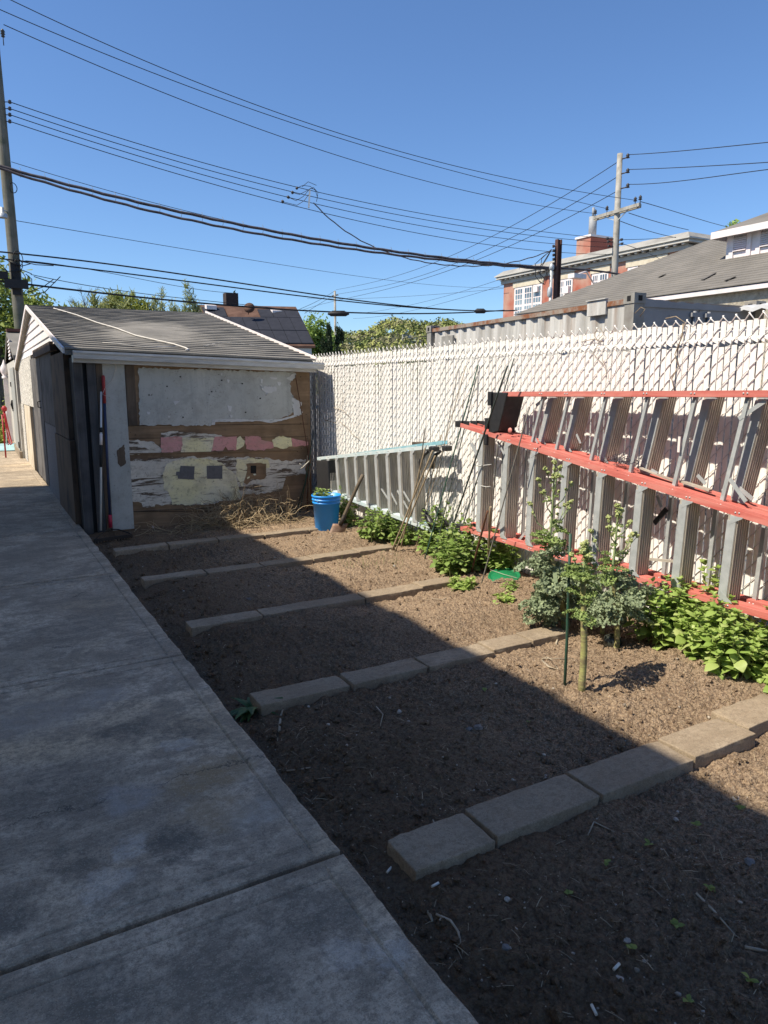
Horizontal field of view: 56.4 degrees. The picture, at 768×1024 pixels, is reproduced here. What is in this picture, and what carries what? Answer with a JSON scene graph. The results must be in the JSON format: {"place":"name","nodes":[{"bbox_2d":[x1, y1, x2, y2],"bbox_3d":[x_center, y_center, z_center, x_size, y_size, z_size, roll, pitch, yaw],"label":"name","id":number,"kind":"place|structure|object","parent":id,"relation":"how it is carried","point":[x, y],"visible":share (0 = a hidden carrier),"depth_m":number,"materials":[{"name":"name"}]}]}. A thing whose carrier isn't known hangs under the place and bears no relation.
{"place":"outdoors","nodes":[
{"label":"outdoors","id":0,"kind":"place"},
{"bbox_2d":[1,406,12,457],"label":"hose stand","id":1,"kind":"object","parent":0,"point":[4,409],"visible":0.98,"depth_m":15.18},
{"bbox_2d":[0,451,477,1023],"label":"path","id":2,"kind":"structure","parent":0,"point":[170,851],"depth_m":2.36,"materials":[{"name":"concrete"}]},
{"bbox_2d":[0,360,12,442],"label":"finial post","id":3,"kind":"object","parent":2,"relation":"on","point":[3,370],"visible":0.9,"depth_m":17.93,"materials":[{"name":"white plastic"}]},
{"bbox_2d":[198,293,314,406],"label":"house","id":4,"kind":"structure","parent":0,"point":[288,327],"depth_m":54.95,"materials":[{"name":"grey"}]},
{"bbox_2d":[316,331,426,394],"bbox_3d":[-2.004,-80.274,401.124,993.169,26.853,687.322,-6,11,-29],"label":"hill","id":5,"kind":"structure","parent":0,"point":[392,347],"depth_m":238.95,"materials":[{"name":"plant"}]},
{"bbox_2d":[314,315,464,370],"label":"woods","id":6,"kind":"object","parent":5,"relation":"on","point":[417,329],"visible":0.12,"depth_m":251.25,"materials":[{"name":"plant"}]},
{"bbox_2d":[0,0,767,337],"label":"sky","id":7,"kind":"structure","parent":0,"point":[544,92],"materials":[{"name":"blue"}]},
{"bbox_2d":[89,508,767,1023],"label":"soil","id":8,"kind":"structure","parent":0,"point":[391,642],"depth_m":2.95,"materials":[{"name":"soil"}]},
{"bbox_2d":[99,392,102,530],"bbox_3d":[-2.958,-0.528,7.492,0.030,1.441,0.177,3,10,15],"label":"extension pole","id":9,"kind":"object","parent":8,"relation":"on","point":[101,435],"visible":1,"depth_m":7.48,"materials":[{"name":"metal"}]},
{"bbox_2d":[94,375,132,542],"bbox_3d":[-2.885,-0.535,7.293,0.398,1.691,0.482,-8,13,-40],"label":"bow rake","id":10,"kind":"object","parent":8,"relation":"on","point":[120,537],"visible":0.88,"depth_m":7.48,"materials":[{"name":"metal"}]},
{"bbox_2d":[113,542,167,556],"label":"edging block","id":11,"kind":"structure","parent":8,"relation":"on","point":[130,550],"depth_m":6.77,"materials":[{"name":"concrete"}]},
{"bbox_2d":[141,569,206,588],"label":"edging block","id":12,"kind":"structure","parent":8,"relation":"on","point":[147,582],"depth_m":5.73,"materials":[{"name":"concrete"}]},
{"bbox_2d":[167,537,217,549],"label":"edging block","id":13,"kind":"structure","parent":8,"relation":"on","point":[181,544],"depth_m":7.02,"materials":[{"name":"concrete"}]},
{"bbox_2d":[134,481,314,539],"bbox_3d":[-1.629,-0.060,7.910,2.156,0.512,0.878,-6,11,-29],"label":"vine heap","id":14,"kind":"object","parent":8,"relation":"on","point":[269,515],"visible":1,"depth_m":8.08,"materials":[{"name":"plant"}]},
{"bbox_2d":[186,610,262,636],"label":"edging block","id":15,"kind":"structure","parent":8,"relation":"on","point":[195,627],"depth_m":4.66,"materials":[{"name":"concrete"}]},
{"bbox_2d":[204,563,262,574],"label":"edging block","id":16,"kind":"structure","parent":8,"relation":"on","point":[230,568],"depth_m":5.99,"materials":[{"name":"concrete"}]},
{"bbox_2d":[216,533,263,542],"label":"edging block","id":17,"kind":"structure","parent":8,"relation":"on","point":[231,538],"depth_m":7.26,"materials":[{"name":"concrete"}]},
{"bbox_2d":[229,697,282,721],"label":"weed","id":18,"kind":"object","parent":8,"relation":"on","point":[247,711],"visible":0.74,"depth_m":3.43,"materials":[{"name":"green plant"}]},
{"bbox_2d":[261,528,308,539],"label":"edging block","id":19,"kind":"structure","parent":8,"relation":"on","point":[282,533],"depth_m":7.50,"materials":[{"name":"concrete"}]},
{"bbox_2d":[259,556,312,567],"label":"edging block","id":20,"kind":"structure","parent":8,"relation":"on","point":[295,561],"depth_m":6.23,"materials":[{"name":"concrete"}]},
{"bbox_2d":[250,676,349,715],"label":"edging block","id":21,"kind":"structure","parent":8,"relation":"on","point":[266,702],"depth_m":3.55,"materials":[{"name":"concrete"}]},
{"bbox_2d":[257,593,364,617],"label":"edging block","id":22,"kind":"structure","parent":8,"relation":"on","point":[355,599],"depth_m":5.02,"materials":[{"name":"concrete"}]},
{"bbox_2d":[311,492,341,530],"bbox_3d":[-0.620,0.003,7.728,0.320,0.390,0.320,-6,11,-29],"label":"bucket","id":23,"kind":"object","parent":8,"relation":"on","point":[326,513],"visible":0.83,"depth_m":7.62,"materials":[{"name":"blue plastic"}]},
{"bbox_2d":[307,549,359,562],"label":"edging block","id":24,"kind":"structure","parent":8,"relation":"on","point":[331,556],"depth_m":6.46,"materials":[{"name":"concrete"}]},
{"bbox_2d":[329,474,364,532],"bbox_3d":[-0.390,-0.055,7.274,0.395,0.660,0.044,-2,10,-12],"label":"spade","id":25,"kind":"object","parent":8,"relation":"on","point":[340,527],"visible":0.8,"depth_m":7.27,"materials":[{"name":"brown wood"}]},
{"bbox_2d":[338,486,358,526],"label":"mint plant","id":26,"kind":"object","parent":8,"relation":"on","point":[349,518],"visible":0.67,"depth_m":7.84,"materials":[{"name":"green plant"}]},
{"bbox_2d":[352,544,394,555],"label":"edging block","id":27,"kind":"structure","parent":8,"relation":"on","point":[364,551],"depth_m":6.69,"materials":[{"name":"concrete"}]},
{"bbox_2d":[355,506,396,540],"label":"mint plant","id":28,"kind":"object","parent":8,"relation":"on","point":[379,528],"visible":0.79,"depth_m":7.03,"materials":[{"name":"green plant"}]},
{"bbox_2d":[340,658,426,691],"bbox_3d":[0.001,0.896,3.851,0.456,0.102,0.167,-6,11,-29],"label":"edging block","id":29,"kind":"object","parent":8,"relation":"on","point":[371,678],"depth_m":3.81,"materials":[{"name":"concrete"}]},
{"bbox_2d":[316,440,451,531],"bbox_3d":[-0.080,-0.387,7.392,0.251,0.841,2.474,-6,11,-29],"label":"stepladder","id":30,"kind":"object","parent":8,"relation":"on","point":[388,482],"visible":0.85,"depth_m":7.11,"materials":[{"name":"metal"}]},
{"bbox_2d":[357,584,422,603],"bbox_3d":[0.049,0.630,5.344,0.491,0.105,0.156,-6,11,-29],"label":"edging block","id":31,"kind":"object","parent":8,"relation":"on","point":[388,593],"depth_m":5.29,"materials":[{"name":"concrete"}]},
{"bbox_2d":[387,518,418,544],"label":"mint plant","id":32,"kind":"object","parent":8,"relation":"on","point":[393,534],"visible":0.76,"depth_m":6.87,"materials":[{"name":"green plant"}]},
{"bbox_2d":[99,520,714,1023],"bbox_3d":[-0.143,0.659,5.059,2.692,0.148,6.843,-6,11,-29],"label":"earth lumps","id":33,"kind":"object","parent":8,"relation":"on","point":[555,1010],"visible":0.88,"depth_m":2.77,"materials":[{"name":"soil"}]},
{"bbox_2d":[411,517,447,555],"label":"mint plant","id":34,"kind":"object","parent":8,"relation":"on","point":[423,540],"visible":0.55,"depth_m":6.40,"materials":[{"name":"green plant"}]},
{"bbox_2d":[412,577,455,591],"bbox_3d":[0.397,0.586,5.577,0.331,0.102,0.153,-6,11,-29],"label":"edging block","id":35,"kind":"object","parent":8,"relation":"on","point":[433,584],"depth_m":5.53,"materials":[{"name":"concrete"}]},
{"bbox_2d":[421,501,452,551],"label":"mint plant","id":36,"kind":"object","parent":8,"relation":"on","point":[433,514],"visible":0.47,"depth_m":6.43,"materials":[{"name":"green plant"}]},
{"bbox_2d":[387,813,494,880],"bbox_3d":[0.191,1.147,2.414,0.320,0.102,0.191,-6,11,-29],"label":"edging block","id":37,"kind":"object","parent":8,"relation":"on","point":[436,846],"depth_m":2.38,"materials":[{"name":"concrete"}]},
{"bbox_2d":[127,528,767,1023],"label":"straw bits","id":38,"kind":"object","parent":8,"relation":"on","point":[559,842],"visible":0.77,"depth_m":2.63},
{"bbox_2d":[130,528,766,1023],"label":"pebbles","id":39,"kind":"object","parent":8,"relation":"on","point":[636,970],"visible":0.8,"depth_m":2.74,"materials":[{"name":"stone"}]},
{"bbox_2d":[424,364,478,558],"bbox_3d":[0.566,-0.377,6.174,0.474,1.756,0.012,-1,10,-8],"label":"garden stake","id":40,"kind":"object","parent":8,"relation":"on","point":[451,462],"visible":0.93,"depth_m":6.17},
{"bbox_2d":[428,538,477,576],"bbox_3d":[0.566,0.353,5.831,0.401,0.306,0.391,-6,11,-29],"label":"mint plant","id":41,"kind":"object","parent":8,"relation":"on","point":[452,562],"visible":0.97,"depth_m":5.76,"materials":[{"name":"green plant"}]},
{"bbox_2d":[415,644,493,672],"bbox_3d":[0.401,0.855,4.073,0.448,0.105,0.168,-6,11,-29],"label":"edging block","id":42,"kind":"object","parent":8,"relation":"on","point":[452,658],"depth_m":4.03,"materials":[{"name":"concrete"}]},
{"bbox_2d":[448,575,477,590],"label":"herb plant","id":43,"kind":"object","parent":8,"relation":"on","point":[460,584],"visible":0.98,"depth_m":5.46,"materials":[{"name":"green plant"}]},
{"bbox_2d":[435,513,491,570],"bbox_3d":[0.666,0.253,5.970,0.476,0.465,0.507,-6,11,-29],"label":"mint plant","id":44,"kind":"object","parent":8,"relation":"on","point":[468,539],"visible":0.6,"depth_m":5.88,"materials":[{"name":"green plant"}]},
{"bbox_2d":[443,366,507,550],"bbox_3d":[0.682,-0.279,5.732,0.014,1.721,1.043,-4,11,-22],"label":"garden stake","id":45,"kind":"object","parent":8,"relation":"on","point":[479,447],"visible":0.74,"depth_m":5.54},
{"bbox_2d":[479,529,511,571],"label":"mint plant","id":46,"kind":"object","parent":8,"relation":"on","point":[484,561],"visible":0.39,"depth_m":5.79,"materials":[{"name":"green plant"}]},
{"bbox_2d":[484,541,521,571],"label":"mint plant","id":47,"kind":"object","parent":8,"relation":"on","point":[509,563],"visible":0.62,"depth_m":5.76,"materials":[{"name":"green plant"}]},
{"bbox_2d":[477,634,531,654],"bbox_3d":[0.718,0.818,4.272,0.286,0.103,0.167,-6,11,-29],"label":"edging block","id":48,"kind":"object","parent":8,"relation":"on","point":[506,644],"depth_m":4.23,"materials":[{"name":"concrete"}]},
{"bbox_2d":[488,568,520,581],"bbox_3d":[0.947,0.511,5.640,0.258,0.087,0.259,-6,11,-29],"label":"lid","id":49,"kind":"object","parent":8,"relation":"on","point":[493,574],"visible":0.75,"depth_m":5.65,"materials":[{"name":"green plastic"}]},
{"bbox_2d":[481,407,529,582],"bbox_3d":[0.870,-0.051,5.248,0.010,1.434,0.454,-7,12,-36],"label":"garden stake","id":50,"kind":"object","parent":8,"relation":"on","point":[505,493],"visible":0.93,"depth_m":5.21,"materials":[{"name":"brown wood"}]},
{"bbox_2d":[465,774,599,847],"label":"edging block","id":51,"kind":"structure","parent":8,"relation":"on","point":[545,805],"depth_m":2.59,"materials":[{"name":"concrete"}]},
{"bbox_2d":[516,625,565,646],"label":"edging block","id":52,"kind":"structure","parent":8,"relation":"on","point":[540,636],"depth_m":4.37,"materials":[{"name":"concrete"}]},
{"bbox_2d":[518,580,577,627],"bbox_3d":[1.025,0.619,4.525,0.332,0.341,0.356,8,13,38],"label":"kale plant","id":53,"kind":"object","parent":8,"relation":"on","point":[531,602],"visible":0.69,"depth_m":4.49,"materials":[{"name":"green plant"}]},
{"bbox_2d":[513,460,600,629],"bbox_3d":[1.090,0.225,4.500,0.444,1.108,0.519,-6,11,-29],"label":"kale plant","id":54,"kind":"object","parent":8,"relation":"on","point":[550,566],"visible":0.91,"depth_m":4.48,"materials":[{"name":"green plant"}]},
{"bbox_2d":[563,533,571,685],"bbox_3d":[0.921,0.544,3.599,0.018,0.887,0.030,-1,10,-5],"label":"garden stake","id":55,"kind":"object","parent":8,"relation":"on","point":[567,619],"visible":0.71,"depth_m":3.60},
{"bbox_2d":[560,539,603,691],"bbox_3d":[0.962,0.521,3.537,0.191,0.790,0.230,-6,11,-29],"label":"sapling","id":56,"kind":"object","parent":8,"relation":"on","point":[583,574],"visible":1,"depth_m":3.50,"materials":[{"name":"green plant"}]},
{"bbox_2d":[569,583,627,634],"bbox_3d":[1.354,0.600,4.383,0.357,0.393,0.400,-6,11,-29],"label":"kale plant","id":57,"kind":"object","parent":8,"relation":"on","point":[602,630],"visible":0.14,"depth_m":4.37,"materials":[{"name":"green plant"}]},
{"bbox_2d":[587,503,657,647],"bbox_3d":[1.353,0.384,4.111,0.392,0.885,0.397,-6,11,-29],"label":"kale plant","id":58,"kind":"object","parent":8,"relation":"on","point":[630,597],"visible":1,"depth_m":4.07,"materials":[{"name":"green plant"}]},
{"bbox_2d":[567,741,693,802],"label":"edging block","id":59,"kind":"structure","parent":8,"relation":"on","point":[641,769],"depth_m":2.83,"materials":[{"name":"concrete"}]},
{"bbox_2d":[622,575,708,649],"bbox_3d":[1.647,0.570,4.170,0.500,0.429,0.443,2,10,12],"label":"mint plant","id":60,"kind":"object","parent":8,"relation":"on","point":[661,632],"visible":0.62,"depth_m":4.09,"materials":[{"name":"green plant"}]},
{"bbox_2d":[658,718,755,768],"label":"edging block","id":61,"kind":"structure","parent":8,"relation":"on","point":[703,744],"depth_m":3.08,"materials":[{"name":"concrete"}]},
{"bbox_2d":[686,559,740,621],"bbox_3d":[1.885,0.532,4.108,0.295,0.494,0.346,-6,11,-29],"label":"mint plant","id":62,"kind":"object","parent":8,"relation":"on","point":[703,568],"visible":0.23,"depth_m":4.09,"materials":[{"name":"green plant"}]},
{"bbox_2d":[673,590,767,666],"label":"mint plant","id":63,"kind":"object","parent":8,"relation":"on","point":[682,638],"visible":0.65,"depth_m":3.81,"materials":[{"name":"green plant"}]},
{"bbox_2d":[685,607,767,679],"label":"mint plant","id":64,"kind":"object","parent":8,"relation":"on","point":[737,666],"visible":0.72,"depth_m":3.68,"materials":[{"name":"green plant"}]},
{"bbox_2d":[711,694,767,737],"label":"edging block","id":65,"kind":"structure","parent":8,"relation":"on","point":[751,714],"depth_m":3.31,"materials":[{"name":"concrete"}]},
{"bbox_2d":[740,606,767,675],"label":"mint plant","id":66,"kind":"object","parent":8,"relation":"on","point":[757,632],"visible":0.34,"depth_m":3.72,"materials":[{"name":"green plant"}]},
{"bbox_2d":[748,645,767,692],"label":"mint plant","id":67,"kind":"object","parent":8,"relation":"on","point":[759,676],"visible":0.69,"depth_m":3.63,"materials":[{"name":"green plant"}]},
{"bbox_2d":[311,395,767,626],"bbox_3d":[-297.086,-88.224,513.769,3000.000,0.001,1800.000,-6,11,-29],"label":"ground","id":68,"kind":"structure","parent":0,"point":[520,495],"depth_m":10.24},
{"bbox_2d":[5,328,24,457],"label":"storage shed","id":69,"kind":"structure","parent":68,"relation":"on","point":[12,338],"depth_m":15.70,"materials":[{"name":"paint"}]},
{"bbox_2d":[9,367,20,450],"bbox_3d":[-8.204,-2.283,15.887,0.085,1.780,1.500,-6,11,-29],"label":"door","id":70,"kind":"structure","parent":69,"relation":"in","point":[14,406],"depth_m":15.60,"materials":[{"name":"grey paint"}]},
{"bbox_2d":[0,255,42,429],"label":"leafy tree","id":71,"kind":"object","parent":68,"relation":"on","point":[6,320],"visible":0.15,"depth_m":23.90,"materials":[{"name":"green plant"}]},
{"bbox_2d":[0,29,59,328],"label":"utility pole","id":72,"kind":"object","parent":68,"relation":"on","point":[15,283],"visible":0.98,"depth_m":19.45,"materials":[{"name":"brown wood"}]},
{"bbox_2d":[0,258,455,310],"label":"overhead cable","id":73,"kind":"object","parent":72,"relation":"attached to","point":[206,283],"visible":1,"depth_m":22.15,"materials":[{"name":"rubber"}]},
{"bbox_2d":[0,280,494,313],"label":"overhead cable","id":74,"kind":"object","parent":72,"relation":"attached to","point":[226,304],"visible":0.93,"depth_m":23.23,"materials":[{"name":"rubber"}]},
{"bbox_2d":[16,220,499,287],"bbox_3d":[-0.473,-12.922,38.188,0.018,3.285,43.671,5,11,27],"label":"overhead wire","id":75,"kind":"object","parent":72,"relation":"attached to","point":[230,256],"visible":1,"depth_m":27.00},
{"bbox_2d":[0,251,516,310],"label":"overhead cable","id":76,"kind":"object","parent":72,"relation":"attached to","point":[241,283],"visible":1,"depth_m":22.70,"materials":[{"name":"rubber"}]},
{"bbox_2d":[11,121,608,254],"bbox_3d":[0.453,-11.237,27.017,26.173,1.182,0.022,-7,12,-36],"label":"overhead wire","id":77,"kind":"object","parent":72,"relation":"attached to","point":[270,199],"visible":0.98,"depth_m":23.55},
{"bbox_2d":[11,0,631,199],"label":"overhead wire","id":78,"kind":"object","parent":72,"relation":"attached to","point":[289,116],"visible":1,"depth_m":23.18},
{"bbox_2d":[1,286,65,331],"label":"leafy tree","id":79,"kind":"object","parent":68,"relation":"on","point":[32,301],"visible":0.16,"depth_m":34.88,"materials":[{"name":"green plant"}]},
{"bbox_2d":[66,288,107,307],"bbox_3d":[-12.725,-6.770,31.998,3.124,6.208,2.655,-6,11,-29],"label":"feathery tree","id":80,"kind":"object","parent":68,"relation":"on","point":[94,302],"visible":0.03,"depth_m":31.49,"materials":[{"name":"green plant"}]},
{"bbox_2d":[82,287,139,308],"bbox_3d":[-12.105,-6.893,32.392,3.226,6.315,2.772,3,10,15],"label":"feathery tree","id":81,"kind":"object","parent":68,"relation":"on","point":[110,298],"visible":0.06,"depth_m":31.59,"materials":[{"name":"green plant"}]},
{"bbox_2d":[111,285,152,309],"bbox_3d":[-11.271,-6.956,32.581,3.219,6.375,2.903,-6,11,-29],"label":"feathery tree","id":82,"kind":"object","parent":68,"relation":"on","point":[142,303],"visible":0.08,"depth_m":31.90,"materials":[{"name":"green plant"}]},
{"bbox_2d":[14,305,324,534],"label":"garage","id":83,"kind":"structure","parent":68,"relation":"on","point":[195,422],"depth_m":8.15,"materials":[{"name":"grey wood"}]},
{"bbox_2d":[53,308,188,350],"bbox_3d":[-3.565,-2.416,9.311,0.149,0.778,4.105,-9,14,-43],"label":"roof cable","id":84,"kind":"object","parent":83,"relation":"on","point":[186,348],"visible":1,"depth_m":8.81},
{"bbox_2d":[166,279,202,312],"bbox_3d":[-9.766,-7.957,35.757,2.258,7.250,1.910,-6,11,-29],"label":"feathery tree","id":85,"kind":"object","parent":68,"relation":"on","point":[195,307],"visible":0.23,"depth_m":35.34,"materials":[{"name":"green plant"}]},
{"bbox_2d":[303,312,341,398],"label":"leafy tree","id":86,"kind":"object","parent":68,"relation":"on","point":[316,333],"visible":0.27,"depth_m":63.61,"materials":[{"name":"green plant"}]},
{"bbox_2d":[324,322,334,409],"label":"columnar conifer","id":87,"kind":"object","parent":68,"relation":"on","point":[329,344],"visible":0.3,"depth_m":46.50,"materials":[{"name":"green plant"}]},
{"bbox_2d":[333,322,345,407],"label":"columnar conifer","id":88,"kind":"object","parent":68,"relation":"on","point":[339,336],"visible":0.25,"depth_m":46.57,"materials":[{"name":"green plant"}]},
{"bbox_2d":[310,310,767,630],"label":"fence","id":89,"kind":"object","parent":68,"relation":"on","point":[392,427],"visible":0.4,"depth_m":5.33,"materials":[{"name":"white metal"}]},
{"bbox_2d":[455,421,767,619],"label":"stepladder","id":90,"kind":"object","parent":89,"relation":"attached to","point":[734,550],"visible":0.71,"depth_m":4.60,"materials":[{"name":"metal"}]},
{"bbox_2d":[484,390,767,518],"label":"stepladder","id":91,"kind":"object","parent":90,"relation":"on","point":[504,418],"visible":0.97,"depth_m":4.32,"materials":[{"name":"metal"}]},
{"bbox_2d":[595,451,643,466],"bbox_3d":[1.478,-0.341,4.541,0.217,0.106,0.436,-6,11,-29],"label":"wire tangle","id":92,"kind":"object","parent":91,"relation":"on","point":[621,460],"visible":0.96,"depth_m":4.52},
{"bbox_2d":[535,239,561,300],"bbox_3d":[5.771,-6.190,25.484,0.939,6.708,0.268,-3,10,-15],"label":"service post","id":93,"kind":"object","parent":68,"relation":"on","point":[556,265],"visible":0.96,"depth_m":25.11,"materials":[{"name":"wood"}]},
{"bbox_2d":[0,165,548,268],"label":"overhead cable","id":94,"kind":"object","parent":93,"relation":"attached to","point":[202,216],"visible":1,"depth_m":21.40,"materials":[{"name":"rubber"}]},
{"bbox_2d":[0,167,554,270],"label":"overhead cable","id":95,"kind":"object","parent":93,"relation":"attached to","point":[187,219],"visible":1,"depth_m":21.43,"materials":[{"name":"rubber"}]},
{"bbox_2d":[313,203,548,266],"bbox_3d":[1.794,-9.146,23.959,8.377,1.756,0.036,-3,10,-15],"label":"overhead wire","id":96,"kind":"object","parent":93,"relation":"attached to","point":[413,259],"visible":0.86,"depth_m":23.93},
{"bbox_2d":[426,292,765,516],"bbox_3d":[2.866,-1.744,11.448,2.230,2.690,5.270,-4,11,-24],"label":"shipping container","id":97,"kind":"object","parent":68,"relation":"on","point":[602,314],"visible":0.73,"depth_m":9.31,"materials":[{"name":"metal"}]},
{"bbox_2d":[637,307,698,507],"bbox_3d":[3.492,-1.261,8.977,0.929,2.490,0.042,-4,11,-24],"label":"door","id":98,"kind":"structure","parent":97,"relation":"in","point":[651,314],"depth_m":8.81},
{"bbox_2d":[696,310,751,505],"bbox_3d":[4.350,-1.328,9.359,0.929,2.490,0.042,-4,11,-24],"label":"door","id":99,"kind":"structure","parent":97,"relation":"in","point":[718,315],"depth_m":9.24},
{"bbox_2d":[494,207,710,317],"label":"school building","id":100,"kind":"structure","parent":68,"relation":"on","point":[525,289],"depth_m":53.79,"materials":[{"name":"red brick"}]},
{"bbox_2d":[514,286,523,313],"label":"window","id":101,"kind":"structure","parent":100,"relation":"in","point":[518,292],"depth_m":59.07,"materials":[{"name":"white glass"}]},
{"bbox_2d":[523,285,532,310],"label":"window","id":102,"kind":"structure","parent":100,"relation":"in","point":[527,295],"depth_m":58.10,"materials":[{"name":"white glass"}]},
{"bbox_2d":[593,153,641,276],"bbox_3d":[11.063,-10.784,34.923,0.767,12.507,3.878,-4,11,-22],"label":"utility pole","id":103,"kind":"object","parent":68,"relation":"on","point":[617,211],"visible":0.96,"depth_m":34.26,"materials":[{"name":"wood"}]},
{"bbox_2d":[4,24,594,213],"bbox_3d":[0.269,-13.618,27.304,26.655,1.309,0.022,-8,13,-39],"label":"overhead wire","id":104,"kind":"object","parent":103,"relation":"attached to","point":[264,130],"visible":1,"depth_m":23.51,"materials":[{"name":"metal"}]},
{"bbox_2d":[0,9,605,208],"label":"overhead wire","id":105,"kind":"object","parent":103,"relation":"attached to","point":[267,114],"visible":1,"depth_m":23.26,"materials":[{"name":"metal"}]},
{"bbox_2d":[11,115,595,246],"bbox_3d":[0.428,-11.477,26.987,26.121,1.033,0.022,-7,12,-36],"label":"overhead wire","id":106,"kind":"object","parent":103,"relation":"attached to","point":[273,193],"visible":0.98,"depth_m":23.57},
{"bbox_2d":[11,102,605,238],"bbox_3d":[0.407,-11.865,26.935,26.056,0.890,0.022,-7,12,-36],"label":"overhead wire","id":107,"kind":"object","parent":103,"relation":"attached to","point":[278,182],"visible":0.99,"depth_m":23.64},
{"bbox_2d":[11,109,606,242],"bbox_3d":[0.428,-11.676,26.956,26.103,0.937,0.022,-7,12,-36],"label":"overhead wire","id":108,"kind":"object","parent":103,"relation":"attached to","point":[271,186],"visible":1,"depth_m":23.53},
{"bbox_2d":[514,213,767,473],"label":"hall","id":109,"kind":"structure","parent":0,"point":[727,265],"depth_m":15.51,"materials":[{"name":"beige"}]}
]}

